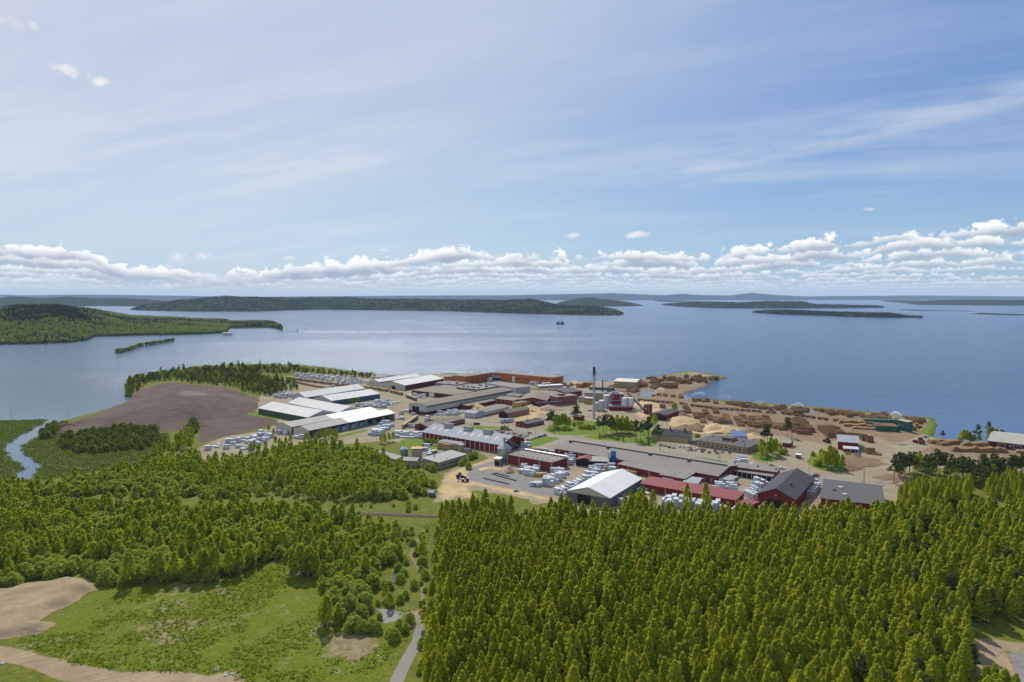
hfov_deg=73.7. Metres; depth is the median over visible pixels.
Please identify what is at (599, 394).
kiln building
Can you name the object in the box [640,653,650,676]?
conifer tree
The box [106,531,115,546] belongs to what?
birch tree
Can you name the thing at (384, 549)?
willow shrub
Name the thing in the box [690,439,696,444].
hut
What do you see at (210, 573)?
willow shrub
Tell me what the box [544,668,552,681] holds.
spruce tree
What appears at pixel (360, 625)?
willow shrub
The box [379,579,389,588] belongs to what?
willow shrub
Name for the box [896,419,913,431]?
sorting house
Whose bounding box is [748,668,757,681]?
spruce tree
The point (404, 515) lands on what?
railway track
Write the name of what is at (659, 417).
doorway
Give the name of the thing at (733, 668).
conifer tree
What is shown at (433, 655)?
aspen tree
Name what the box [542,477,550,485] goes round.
lumber stack
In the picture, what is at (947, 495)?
aspen tree
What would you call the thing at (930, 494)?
aspen tree
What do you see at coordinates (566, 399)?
brick building
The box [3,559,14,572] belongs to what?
birch tree
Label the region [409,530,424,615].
footpath
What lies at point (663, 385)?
log pile
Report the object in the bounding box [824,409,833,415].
log pile
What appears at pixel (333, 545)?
birch tree
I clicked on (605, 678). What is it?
aspen tree
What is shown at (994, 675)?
birch tree
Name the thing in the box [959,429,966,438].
birch tree
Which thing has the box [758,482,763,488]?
lumber stack
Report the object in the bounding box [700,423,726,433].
sawdust heap
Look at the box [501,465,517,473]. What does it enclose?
chip heap
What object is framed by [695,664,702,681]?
spruce tree
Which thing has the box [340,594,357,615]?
willow shrub
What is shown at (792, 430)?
log pile
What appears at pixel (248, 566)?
willow shrub
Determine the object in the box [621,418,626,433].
birch tree
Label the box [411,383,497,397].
sawmill hall
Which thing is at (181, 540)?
birch tree
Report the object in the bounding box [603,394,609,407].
tank
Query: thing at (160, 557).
birch tree
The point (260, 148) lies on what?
sky
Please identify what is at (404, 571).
willow shrub
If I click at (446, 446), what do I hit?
lumber stack
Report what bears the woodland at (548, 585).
on the ground
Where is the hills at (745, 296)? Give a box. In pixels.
[0,293,1023,299]
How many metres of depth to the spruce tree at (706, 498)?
412.14 m
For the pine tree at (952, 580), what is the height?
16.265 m
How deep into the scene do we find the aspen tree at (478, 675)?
216.13 m
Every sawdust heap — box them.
[471,403,483,409]
[479,467,502,470]
[527,404,540,411]
[635,402,659,406]
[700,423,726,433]
[717,425,739,433]
[746,432,765,438]
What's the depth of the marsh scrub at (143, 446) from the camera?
586.04 m
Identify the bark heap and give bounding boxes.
[530,387,557,390]
[674,424,689,430]
[687,422,704,431]
[740,428,760,433]
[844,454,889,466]
[873,474,914,481]
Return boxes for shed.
[276,407,378,433]
[294,409,394,437]
[379,450,403,462]
[402,457,419,466]
[421,457,446,466]
[422,450,467,468]
[438,439,464,443]
[464,410,483,417]
[499,406,529,417]
[576,382,584,387]
[578,396,587,401]
[583,381,592,386]
[639,476,744,506]
[649,408,678,420]
[730,431,746,438]
[735,498,758,509]
[782,440,792,447]
[987,431,1023,449]
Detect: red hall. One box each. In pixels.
[507,449,567,471]
[734,462,780,476]
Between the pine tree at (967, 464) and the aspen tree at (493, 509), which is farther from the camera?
the pine tree at (967, 464)
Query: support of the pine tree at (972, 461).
on the ground
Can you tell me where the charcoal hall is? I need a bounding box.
[756,468,814,508]
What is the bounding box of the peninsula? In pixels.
[0,311,281,344]
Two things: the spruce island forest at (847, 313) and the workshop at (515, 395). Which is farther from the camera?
the spruce island forest at (847, 313)
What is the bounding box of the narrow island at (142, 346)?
[114,341,172,352]
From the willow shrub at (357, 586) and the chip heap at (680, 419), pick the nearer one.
the willow shrub at (357, 586)
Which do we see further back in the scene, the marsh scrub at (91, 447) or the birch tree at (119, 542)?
the marsh scrub at (91, 447)
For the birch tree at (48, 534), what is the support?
on the ground
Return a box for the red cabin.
[573,415,583,419]
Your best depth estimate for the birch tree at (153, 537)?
347.08 m
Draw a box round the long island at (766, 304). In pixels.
[666,302,883,307]
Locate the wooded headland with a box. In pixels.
[558,298,641,305]
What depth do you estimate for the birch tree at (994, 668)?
223.12 m
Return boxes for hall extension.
[617,461,669,477]
[659,467,696,480]
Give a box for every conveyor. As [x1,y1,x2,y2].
[536,401,561,405]
[627,392,643,410]
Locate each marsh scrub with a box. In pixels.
[38,431,47,438]
[50,428,56,434]
[59,433,67,438]
[62,441,69,448]
[67,433,73,438]
[75,445,85,452]
[84,435,92,440]
[87,428,96,434]
[88,444,96,451]
[99,444,110,451]
[115,442,123,449]
[123,443,131,450]
[131,436,139,443]
[136,442,145,449]
[141,438,149,445]
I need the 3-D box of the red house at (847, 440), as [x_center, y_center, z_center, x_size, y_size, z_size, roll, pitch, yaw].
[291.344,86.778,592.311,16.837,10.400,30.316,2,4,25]
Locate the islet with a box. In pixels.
[655,300,702,301]
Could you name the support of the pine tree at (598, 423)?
on the ground
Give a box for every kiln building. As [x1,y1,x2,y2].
[581,390,606,399]
[584,397,592,403]
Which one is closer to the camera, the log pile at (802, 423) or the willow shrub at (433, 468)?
the willow shrub at (433, 468)
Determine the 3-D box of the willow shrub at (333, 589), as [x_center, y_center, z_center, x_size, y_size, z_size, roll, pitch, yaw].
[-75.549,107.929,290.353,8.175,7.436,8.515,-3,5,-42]
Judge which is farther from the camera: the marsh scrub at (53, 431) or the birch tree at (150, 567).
the marsh scrub at (53, 431)
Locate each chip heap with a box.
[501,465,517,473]
[539,405,558,411]
[631,406,642,410]
[668,416,699,422]
[675,411,692,417]
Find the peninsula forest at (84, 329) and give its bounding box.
[0,303,282,343]
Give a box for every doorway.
[412,406,418,413]
[499,413,507,417]
[577,494,589,504]
[650,415,664,420]
[768,499,781,507]
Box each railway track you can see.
[5,497,449,517]
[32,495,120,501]
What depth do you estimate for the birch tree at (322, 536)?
336.30 m
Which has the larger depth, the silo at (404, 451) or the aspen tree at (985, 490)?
the silo at (404, 451)
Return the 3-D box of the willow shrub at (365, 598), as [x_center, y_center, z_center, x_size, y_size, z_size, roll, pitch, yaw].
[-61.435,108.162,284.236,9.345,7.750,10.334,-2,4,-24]
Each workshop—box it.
[414,416,464,429]
[475,404,509,415]
[505,393,524,397]
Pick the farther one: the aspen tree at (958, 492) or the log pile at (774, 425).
the log pile at (774, 425)
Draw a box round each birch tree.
[0,534,8,547]
[0,553,7,569]
[1,547,10,566]
[2,568,10,576]
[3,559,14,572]
[5,556,15,569]
[6,531,18,546]
[6,542,15,559]
[14,545,19,559]
[16,551,28,565]
[17,547,29,561]
[26,538,38,557]
[34,534,39,541]
[37,537,50,555]
[44,529,53,543]
[50,535,64,548]
[52,542,63,554]
[63,535,68,547]
[66,534,71,549]
[68,531,78,551]
[69,534,80,554]
[77,534,88,550]
[80,544,88,557]
[85,541,102,559]
[86,533,96,543]
[96,541,107,559]
[100,539,110,558]
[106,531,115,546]
[110,539,122,555]
[120,552,136,579]
[128,538,138,549]
[144,554,155,580]
[150,532,156,545]
[151,551,166,579]
[152,534,165,546]
[164,551,180,578]
[169,530,178,545]
[175,535,181,551]
[176,539,188,557]
[177,542,187,559]
[179,529,188,540]
[179,554,193,575]
[182,536,188,549]
[191,540,201,556]
[192,549,205,571]
[198,548,211,570]
[200,539,206,547]
[207,536,217,549]
[208,546,221,572]
[218,531,230,555]
[222,550,235,575]
[224,544,230,554]
[233,534,242,549]
[234,547,246,572]
[244,543,257,564]
[256,539,267,559]
[264,532,275,549]
[271,539,276,551]
[276,530,289,547]
[287,549,298,570]
[291,543,306,574]
[292,535,299,545]
[298,545,313,575]
[303,529,314,544]
[309,551,319,575]
[310,538,318,551]
[314,600,328,625]
[317,560,329,576]
[318,534,328,551]
[318,539,328,560]
[320,595,333,627]
[321,550,330,561]
[325,550,335,562]
[328,528,335,545]
[328,541,337,557]
[329,504,338,521]
[332,535,340,549]
[333,602,343,625]
[334,542,343,558]
[337,503,345,518]
[337,551,342,559]
[340,547,350,563]
[341,561,351,575]
[344,535,357,551]
[348,503,356,515]
[348,556,358,568]
[349,558,356,574]
[359,533,368,544]
[359,554,370,572]
[362,546,370,560]
[369,544,381,561]
[370,560,375,569]
[371,525,377,536]
[376,522,385,536]
[379,583,388,597]
[382,433,387,441]
[385,592,394,606]
[397,542,403,556]
[416,542,425,554]
[418,600,422,610]
[420,605,429,627]
[427,578,436,593]
[427,587,433,597]
[430,548,437,564]
[431,564,436,574]
[552,415,557,428]
[556,415,561,425]
[559,413,565,425]
[566,416,572,426]
[611,417,617,430]
[613,417,620,433]
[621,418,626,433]
[625,420,631,430]
[652,414,657,426]
[757,439,763,449]
[764,441,771,456]
[764,447,768,457]
[769,439,776,456]
[773,438,779,455]
[822,451,828,468]
[826,451,833,469]
[827,445,832,452]
[831,451,836,468]
[834,453,840,467]
[839,454,846,467]
[895,460,903,476]
[912,457,921,470]
[920,661,931,678]
[932,460,937,474]
[952,632,960,650]
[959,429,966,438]
[963,430,969,439]
[974,665,991,681]
[981,674,995,681]
[986,427,991,435]
[990,464,996,474]
[990,663,999,677]
[991,672,999,679]
[998,668,1011,681]
[1009,673,1020,681]
[1014,541,1023,557]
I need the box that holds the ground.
[0,364,1023,681]
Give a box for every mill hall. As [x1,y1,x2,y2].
[444,374,456,380]
[452,371,492,383]
[485,381,530,393]
[493,371,562,384]
[544,391,560,394]
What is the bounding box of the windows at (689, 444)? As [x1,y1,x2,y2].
[689,444,755,454]
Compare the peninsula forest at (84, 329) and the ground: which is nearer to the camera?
the ground
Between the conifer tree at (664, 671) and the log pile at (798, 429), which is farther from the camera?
the log pile at (798, 429)
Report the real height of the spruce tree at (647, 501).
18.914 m
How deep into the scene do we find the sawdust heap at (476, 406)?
790.10 m
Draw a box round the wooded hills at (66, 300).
[0,296,165,306]
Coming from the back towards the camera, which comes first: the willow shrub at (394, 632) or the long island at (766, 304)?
the long island at (766, 304)
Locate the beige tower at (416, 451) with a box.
[411,446,422,459]
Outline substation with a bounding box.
[427,490,434,496]
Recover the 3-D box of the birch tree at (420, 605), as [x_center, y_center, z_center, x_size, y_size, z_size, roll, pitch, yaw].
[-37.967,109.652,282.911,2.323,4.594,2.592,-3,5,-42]
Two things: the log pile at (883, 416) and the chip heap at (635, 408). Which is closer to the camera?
the log pile at (883, 416)
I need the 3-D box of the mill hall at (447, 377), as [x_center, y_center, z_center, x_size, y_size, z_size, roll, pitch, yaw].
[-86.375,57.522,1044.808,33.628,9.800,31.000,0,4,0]
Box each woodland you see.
[0,427,1023,681]
[104,360,374,432]
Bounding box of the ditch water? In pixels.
[392,565,399,583]
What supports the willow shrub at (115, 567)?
on the ground
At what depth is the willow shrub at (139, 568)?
311.64 m
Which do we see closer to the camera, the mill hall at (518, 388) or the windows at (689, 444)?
the windows at (689, 444)
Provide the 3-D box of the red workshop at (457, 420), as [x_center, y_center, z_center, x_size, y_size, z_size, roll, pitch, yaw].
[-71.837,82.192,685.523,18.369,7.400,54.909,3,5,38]
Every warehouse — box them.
[258,401,336,419]
[288,397,359,412]
[292,384,365,399]
[313,389,379,403]
[369,373,420,386]
[379,375,443,389]
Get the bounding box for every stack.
[204,445,211,449]
[223,444,229,448]
[371,429,376,435]
[429,417,443,420]
[437,442,444,448]
[443,443,451,449]
[451,444,457,449]
[457,443,464,451]
[463,448,471,453]
[521,441,526,447]
[523,469,529,474]
[528,470,535,476]
[534,472,541,476]
[536,482,543,486]
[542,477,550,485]
[546,480,553,486]
[550,467,557,473]
[554,472,561,480]
[556,488,563,494]
[609,466,615,470]
[617,497,622,504]
[661,497,666,505]
[673,497,678,506]
[678,499,682,507]
[713,501,717,511]
[726,481,733,487]
[729,484,737,490]
[746,491,752,498]
[751,492,756,499]
[753,476,760,480]
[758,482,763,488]
[807,490,814,496]
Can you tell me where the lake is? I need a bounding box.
[0,300,1023,479]
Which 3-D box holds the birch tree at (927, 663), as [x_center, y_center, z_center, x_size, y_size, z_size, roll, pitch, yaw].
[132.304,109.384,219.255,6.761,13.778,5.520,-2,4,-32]
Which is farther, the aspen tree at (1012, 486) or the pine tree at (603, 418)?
the pine tree at (603, 418)
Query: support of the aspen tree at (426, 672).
on the ground
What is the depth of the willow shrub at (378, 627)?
263.87 m
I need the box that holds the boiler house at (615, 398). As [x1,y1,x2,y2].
[609,392,623,403]
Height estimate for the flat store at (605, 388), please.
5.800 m
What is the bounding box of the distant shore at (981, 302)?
[883,300,1023,305]
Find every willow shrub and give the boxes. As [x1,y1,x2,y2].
[0,572,24,587]
[0,577,6,587]
[13,562,34,579]
[20,567,35,581]
[25,558,36,565]
[32,561,42,575]
[33,555,45,564]
[34,562,49,578]
[38,550,53,558]
[41,567,52,580]
[42,558,55,572]
[43,566,61,579]
[50,556,65,562]
[50,562,66,577]
[56,560,66,572]
[58,549,72,559]
[63,560,80,574]
[66,555,83,569]
[80,551,94,559]
[81,559,94,574]
[84,564,98,577]
[89,562,103,578]
[96,566,112,583]
[96,568,115,586]
[99,562,110,569]
[105,573,119,586]
[107,552,122,563]
[107,557,118,562]
[108,545,127,556]
[110,563,121,574]
[116,574,131,586]
[121,549,134,560]
[125,573,140,585]
[128,563,147,578]
[129,555,142,563]
[131,551,143,558]
[134,549,144,558]
[136,570,152,583]
[138,545,150,550]
[141,558,148,567]
[142,554,149,560]
[143,550,152,554]
[154,544,172,552]
[159,570,176,582]
[163,553,170,562]
[170,557,182,573]
[198,565,219,583]
[216,564,227,575]
[229,562,241,573]
[241,542,256,553]
[242,557,252,570]
[246,557,257,567]
[258,548,273,562]
[272,545,284,557]
[273,545,286,559]
[281,549,289,562]
[312,563,320,578]
[316,575,327,588]
[316,578,329,592]
[317,563,332,577]
[324,575,342,591]
[325,586,342,597]
[326,568,336,578]
[329,560,344,575]
[330,595,339,607]
[330,608,347,624]
[331,594,341,606]
[336,575,354,595]
[340,581,352,596]
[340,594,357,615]
[341,621,354,635]
[347,589,359,596]
[350,614,361,631]
[351,568,366,579]
[352,583,362,590]
[353,543,360,551]
[353,604,368,618]
[354,619,368,634]
[356,591,375,611]
[357,546,369,556]
[358,584,375,598]
[363,573,381,590]
[365,618,376,632]
[366,567,381,580]
[370,556,381,571]
[373,621,383,634]
[375,600,380,606]
[376,552,389,565]
[376,612,382,620]
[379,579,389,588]
[380,546,394,556]
[383,627,391,637]
[384,595,395,605]
[386,543,399,556]
[386,551,395,564]
[386,581,394,589]
[387,627,401,643]
[392,556,400,563]
[392,573,406,583]
[393,562,402,570]
[393,618,404,630]
[395,593,404,603]
[399,568,408,576]
[399,622,409,633]
[403,558,410,565]
[403,590,409,598]
[404,612,417,624]
[409,579,418,589]
[415,658,424,668]
[415,667,422,674]
[416,555,425,565]
[416,637,424,647]
[419,568,430,579]
[429,464,437,471]
[458,459,464,465]
[465,462,472,469]
[467,452,473,459]
[671,402,677,408]
[781,448,788,454]
[815,459,822,466]
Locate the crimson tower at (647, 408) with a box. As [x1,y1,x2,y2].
[644,404,652,413]
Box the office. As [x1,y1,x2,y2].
[689,434,761,454]
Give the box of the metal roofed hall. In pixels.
[422,422,525,451]
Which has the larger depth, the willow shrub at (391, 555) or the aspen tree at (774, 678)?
the willow shrub at (391, 555)
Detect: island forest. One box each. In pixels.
[115,338,174,352]
[662,300,883,307]
[753,309,922,317]
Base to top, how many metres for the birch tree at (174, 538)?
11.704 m
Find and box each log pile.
[660,383,667,387]
[685,408,691,413]
[693,412,699,418]
[698,412,704,419]
[699,378,707,382]
[699,418,706,422]
[702,409,708,415]
[706,414,712,420]
[712,407,718,413]
[712,416,719,423]
[718,417,725,423]
[723,416,731,423]
[736,420,744,425]
[740,402,745,407]
[747,420,752,426]
[748,415,755,420]
[750,421,759,427]
[754,420,764,427]
[758,417,766,422]
[771,422,776,428]
[773,405,780,410]
[775,422,785,430]
[779,404,786,409]
[784,408,793,414]
[789,426,796,432]
[791,419,799,425]
[792,417,803,425]
[794,407,802,413]
[795,426,803,434]
[799,421,807,425]
[800,426,811,434]
[805,425,815,432]
[817,425,835,437]
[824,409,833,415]
[826,424,844,435]
[837,409,843,414]
[837,419,878,424]
[842,423,871,426]
[844,411,852,417]
[849,410,856,415]
[851,426,874,429]
[856,411,865,416]
[859,434,867,440]
[863,447,875,454]
[865,436,873,442]
[870,413,882,418]
[877,413,887,418]
[881,411,891,418]
[910,416,922,423]
[926,439,950,443]
[936,439,962,445]
[949,445,1008,452]
[960,441,989,446]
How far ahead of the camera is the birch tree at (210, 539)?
340.98 m
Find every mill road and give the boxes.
[465,419,879,484]
[511,437,568,452]
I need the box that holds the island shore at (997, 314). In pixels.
[973,313,1023,314]
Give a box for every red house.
[495,396,519,404]
[516,418,544,427]
[837,434,858,448]
[843,446,858,452]
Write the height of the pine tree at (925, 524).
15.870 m
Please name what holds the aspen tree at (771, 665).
on the ground
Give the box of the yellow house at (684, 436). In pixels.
[651,427,692,442]
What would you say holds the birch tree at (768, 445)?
on the ground
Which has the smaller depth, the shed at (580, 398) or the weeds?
the weeds
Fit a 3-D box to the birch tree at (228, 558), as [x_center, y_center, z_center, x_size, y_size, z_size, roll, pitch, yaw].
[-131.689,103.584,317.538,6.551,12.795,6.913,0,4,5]
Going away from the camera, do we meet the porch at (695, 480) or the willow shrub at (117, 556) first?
the willow shrub at (117, 556)
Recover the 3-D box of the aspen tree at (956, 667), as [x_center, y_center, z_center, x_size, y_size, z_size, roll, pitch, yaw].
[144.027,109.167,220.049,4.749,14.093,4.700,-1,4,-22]
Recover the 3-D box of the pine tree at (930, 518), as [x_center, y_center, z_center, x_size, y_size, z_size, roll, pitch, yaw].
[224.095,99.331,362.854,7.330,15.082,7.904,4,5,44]
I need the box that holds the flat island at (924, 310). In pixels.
[903,309,942,310]
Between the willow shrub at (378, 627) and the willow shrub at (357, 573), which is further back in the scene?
the willow shrub at (357, 573)
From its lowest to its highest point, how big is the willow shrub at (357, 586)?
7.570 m
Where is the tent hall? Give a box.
[567,469,642,507]
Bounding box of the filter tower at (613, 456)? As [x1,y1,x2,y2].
[608,450,616,465]
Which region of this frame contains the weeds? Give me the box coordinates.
[18,522,435,681]
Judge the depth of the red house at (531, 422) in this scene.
685.96 m
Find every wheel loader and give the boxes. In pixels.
[456,472,463,478]
[457,475,468,481]
[823,437,830,442]
[913,437,924,443]
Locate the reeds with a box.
[0,419,171,483]
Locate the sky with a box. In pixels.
[0,0,1023,296]
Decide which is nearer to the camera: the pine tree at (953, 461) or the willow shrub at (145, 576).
the willow shrub at (145, 576)
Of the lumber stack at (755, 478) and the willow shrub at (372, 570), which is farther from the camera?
the lumber stack at (755, 478)
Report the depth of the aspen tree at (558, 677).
209.76 m
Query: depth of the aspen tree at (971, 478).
442.63 m
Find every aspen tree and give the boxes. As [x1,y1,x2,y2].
[422,656,431,681]
[428,649,441,677]
[429,666,435,681]
[433,672,441,681]
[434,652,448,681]
[435,502,446,529]
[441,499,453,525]
[442,669,449,681]
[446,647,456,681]
[450,499,457,524]
[451,674,457,681]
[455,497,464,514]
[456,662,465,676]
[457,670,466,681]
[461,501,470,521]
[464,667,468,680]
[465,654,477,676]
[466,493,474,518]
[467,673,475,681]
[473,498,484,521]
[475,661,485,677]
[475,670,480,681]
[476,650,490,676]
[478,668,488,681]
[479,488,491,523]
[488,501,498,520]
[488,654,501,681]
[494,495,502,519]
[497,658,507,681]
[500,497,510,523]
[501,667,513,681]
[507,495,515,519]
[510,644,526,680]
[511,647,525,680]
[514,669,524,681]
[525,672,533,681]
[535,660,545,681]
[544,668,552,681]
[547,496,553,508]
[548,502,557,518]
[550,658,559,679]
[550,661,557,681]
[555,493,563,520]
[555,674,561,681]
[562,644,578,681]
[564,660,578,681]
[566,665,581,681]
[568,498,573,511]
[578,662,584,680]
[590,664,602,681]
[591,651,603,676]
[593,670,601,681]
[602,673,610,681]
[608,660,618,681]
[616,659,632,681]
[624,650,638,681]
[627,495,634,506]
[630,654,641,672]
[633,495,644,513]
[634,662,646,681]
[636,672,647,681]
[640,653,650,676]
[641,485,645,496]
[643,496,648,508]
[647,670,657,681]
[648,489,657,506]
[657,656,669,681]
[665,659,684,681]
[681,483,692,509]
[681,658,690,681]
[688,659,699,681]
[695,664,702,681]
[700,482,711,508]
[700,672,710,681]
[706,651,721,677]
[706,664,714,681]
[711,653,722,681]
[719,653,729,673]
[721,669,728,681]
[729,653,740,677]
[729,674,734,681]
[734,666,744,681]
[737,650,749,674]
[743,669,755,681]
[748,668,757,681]
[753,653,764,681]
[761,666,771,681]
[766,660,776,681]
[770,672,777,681]
[776,671,781,681]
[781,653,794,681]
[790,669,797,681]
[793,669,805,681]
[805,662,819,681]
[812,654,822,674]
[816,648,831,676]
[818,667,825,680]
[824,665,832,681]
[831,660,843,681]
[836,667,851,681]
[839,655,853,681]
[845,649,859,681]
[851,647,856,680]
[859,660,868,681]
[864,663,884,681]
[873,653,889,681]
[881,649,889,671]
[884,669,893,681]
[889,652,903,679]
[895,660,913,681]
[897,486,902,499]
[898,664,912,681]
[902,489,908,503]
[905,636,923,668]
[907,488,915,504]
[911,488,918,504]
[911,663,919,681]
[913,670,925,681]
[915,477,921,493]
[919,482,925,498]
[921,642,935,668]
[925,482,929,496]
[925,655,942,681]
[926,486,935,501]
[927,489,933,500]
[929,480,937,498]
[935,654,948,681]
[936,478,944,494]
[943,487,950,502]
[943,652,957,679]
[944,674,950,681]
[948,476,951,487]
[948,674,957,681]
[951,484,955,501]
[952,474,958,484]
[953,643,976,681]
[953,658,962,677]
[955,487,963,501]
[955,665,967,681]
[957,674,962,681]
[962,480,970,499]
[966,479,972,495]
[967,475,974,493]
[983,477,989,493]
[986,477,992,492]
[988,483,995,497]
[994,478,1001,491]
[994,483,1000,497]
[998,477,1003,491]
[1001,482,1007,500]
[1003,484,1009,499]
[1006,476,1010,491]
[1010,472,1013,483]
[1010,482,1015,496]
[1012,481,1018,498]
[1013,467,1018,479]
[1015,483,1022,499]
[1017,470,1023,486]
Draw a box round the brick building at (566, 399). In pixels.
[549,393,576,405]
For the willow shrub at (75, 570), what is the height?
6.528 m
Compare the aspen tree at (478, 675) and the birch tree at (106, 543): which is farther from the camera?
the birch tree at (106, 543)
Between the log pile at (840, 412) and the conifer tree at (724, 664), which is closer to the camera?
the conifer tree at (724, 664)
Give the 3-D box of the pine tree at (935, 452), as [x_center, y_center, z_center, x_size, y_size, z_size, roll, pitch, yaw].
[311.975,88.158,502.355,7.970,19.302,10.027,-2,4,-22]
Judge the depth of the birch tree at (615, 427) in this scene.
643.61 m
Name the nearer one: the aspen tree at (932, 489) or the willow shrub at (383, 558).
the willow shrub at (383, 558)
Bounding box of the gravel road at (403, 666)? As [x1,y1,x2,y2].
[390,616,426,681]
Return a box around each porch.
[683,476,701,484]
[718,474,738,484]
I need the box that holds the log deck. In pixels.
[872,423,898,431]
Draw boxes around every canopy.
[492,375,500,380]
[575,455,591,466]
[589,456,608,465]
[733,469,774,481]
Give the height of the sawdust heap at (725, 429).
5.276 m
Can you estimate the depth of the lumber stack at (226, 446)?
581.05 m
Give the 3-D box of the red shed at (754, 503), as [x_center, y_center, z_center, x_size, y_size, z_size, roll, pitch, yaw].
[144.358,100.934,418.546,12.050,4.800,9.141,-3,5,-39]
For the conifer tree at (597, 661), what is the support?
on the ground
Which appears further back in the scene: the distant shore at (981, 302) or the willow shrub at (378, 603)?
the distant shore at (981, 302)
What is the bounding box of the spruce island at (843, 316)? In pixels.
[752,311,919,317]
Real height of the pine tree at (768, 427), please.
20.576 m
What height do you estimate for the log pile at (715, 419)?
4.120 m
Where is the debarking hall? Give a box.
[614,378,641,387]
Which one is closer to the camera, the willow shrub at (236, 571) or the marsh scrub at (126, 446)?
the willow shrub at (236, 571)
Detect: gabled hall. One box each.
[519,391,549,405]
[548,388,581,397]
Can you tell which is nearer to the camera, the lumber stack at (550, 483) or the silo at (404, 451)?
the lumber stack at (550, 483)
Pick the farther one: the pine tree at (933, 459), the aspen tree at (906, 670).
the pine tree at (933, 459)
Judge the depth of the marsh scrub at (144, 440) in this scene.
599.33 m
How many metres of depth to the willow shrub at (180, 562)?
319.97 m
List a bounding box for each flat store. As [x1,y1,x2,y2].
[537,384,562,387]
[555,381,572,385]
[589,385,613,391]
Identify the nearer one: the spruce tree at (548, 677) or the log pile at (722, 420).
the spruce tree at (548, 677)
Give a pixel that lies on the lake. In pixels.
(953, 371)
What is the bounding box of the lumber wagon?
[402,421,408,427]
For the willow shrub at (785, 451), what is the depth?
561.38 m
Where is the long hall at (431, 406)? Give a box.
[408,387,512,414]
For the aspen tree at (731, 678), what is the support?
on the ground
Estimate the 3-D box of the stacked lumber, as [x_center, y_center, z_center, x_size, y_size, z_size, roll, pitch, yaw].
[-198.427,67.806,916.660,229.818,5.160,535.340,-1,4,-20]
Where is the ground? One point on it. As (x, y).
(220, 414)
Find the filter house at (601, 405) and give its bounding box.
[599,400,603,410]
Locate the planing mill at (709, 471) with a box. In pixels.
[554,440,737,483]
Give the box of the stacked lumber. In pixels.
[274,372,513,429]
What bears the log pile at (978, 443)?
on the ground
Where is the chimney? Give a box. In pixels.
[593,366,595,417]
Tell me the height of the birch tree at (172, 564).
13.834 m
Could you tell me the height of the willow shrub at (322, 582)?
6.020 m
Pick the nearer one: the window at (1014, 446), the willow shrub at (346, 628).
the willow shrub at (346, 628)
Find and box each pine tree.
[545,413,552,420]
[570,406,577,421]
[574,405,581,420]
[595,416,602,426]
[599,415,609,433]
[605,415,616,435]
[631,419,641,431]
[638,421,645,432]
[643,419,652,430]
[652,424,663,442]
[760,425,769,441]
[764,423,772,440]
[783,417,792,436]
[850,652,869,681]
[852,588,867,603]
[881,617,888,634]
[886,458,901,482]
[888,562,896,574]
[895,452,907,464]
[895,459,904,470]
[896,536,917,550]
[901,454,909,475]
[902,455,911,476]
[907,453,914,468]
[909,568,921,583]
[910,452,918,465]
[910,522,917,536]
[913,657,925,677]
[914,607,925,626]
[917,540,931,557]
[919,673,934,681]
[920,454,932,477]
[922,515,929,532]
[924,453,938,476]
[928,513,937,523]
[929,529,940,541]
[930,448,943,461]
[931,632,944,656]
[932,593,947,612]
[936,451,945,474]
[939,454,947,475]
[943,462,954,477]
[944,497,957,512]
[945,454,955,469]
[945,551,964,568]
[945,571,958,592]
[948,606,958,625]
[950,457,960,469]
[951,499,958,513]
[952,457,962,479]
[956,462,967,476]
[959,511,963,523]
[960,458,973,478]
[969,580,986,600]
[969,642,980,671]
[970,459,977,481]
[972,424,982,440]
[972,463,982,487]
[972,521,981,535]
[979,466,991,489]
[979,470,989,480]
[980,456,989,468]
[982,586,1002,621]
[985,461,994,473]
[989,453,995,463]
[989,458,999,469]
[995,458,1004,470]
[998,546,1013,560]
[1002,460,1013,471]
[1008,567,1023,589]
[1010,454,1021,466]
[1015,455,1023,468]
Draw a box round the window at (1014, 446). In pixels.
[1013,445,1021,448]
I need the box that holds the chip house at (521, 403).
[511,400,530,407]
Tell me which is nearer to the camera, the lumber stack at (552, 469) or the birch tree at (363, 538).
the birch tree at (363, 538)
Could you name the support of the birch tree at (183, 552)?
on the ground
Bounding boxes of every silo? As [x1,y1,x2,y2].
[400,446,407,456]
[497,437,521,462]
[622,397,625,405]
[629,397,632,405]
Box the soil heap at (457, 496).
[447,495,469,498]
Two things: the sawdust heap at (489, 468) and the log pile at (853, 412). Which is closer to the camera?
the sawdust heap at (489, 468)
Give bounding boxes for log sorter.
[863,417,905,424]
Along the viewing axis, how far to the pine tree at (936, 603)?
265.42 m
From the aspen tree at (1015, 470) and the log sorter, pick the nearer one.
the aspen tree at (1015, 470)
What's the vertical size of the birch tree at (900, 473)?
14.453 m
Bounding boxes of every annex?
[529,381,540,385]
[608,404,631,410]
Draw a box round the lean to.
[460,398,495,409]
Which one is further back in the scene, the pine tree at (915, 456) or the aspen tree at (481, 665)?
the pine tree at (915, 456)
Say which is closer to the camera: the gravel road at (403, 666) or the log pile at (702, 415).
the gravel road at (403, 666)
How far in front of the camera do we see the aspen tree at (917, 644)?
223.15 m
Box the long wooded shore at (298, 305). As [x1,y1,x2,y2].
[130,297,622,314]
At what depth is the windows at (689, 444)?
580.90 m
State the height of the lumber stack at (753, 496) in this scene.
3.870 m
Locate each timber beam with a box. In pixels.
[483,478,508,483]
[492,472,515,480]
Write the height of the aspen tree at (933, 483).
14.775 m
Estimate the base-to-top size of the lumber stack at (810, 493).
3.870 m
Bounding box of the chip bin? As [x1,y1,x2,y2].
[493,456,502,465]
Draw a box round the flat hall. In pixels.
[819,479,883,510]

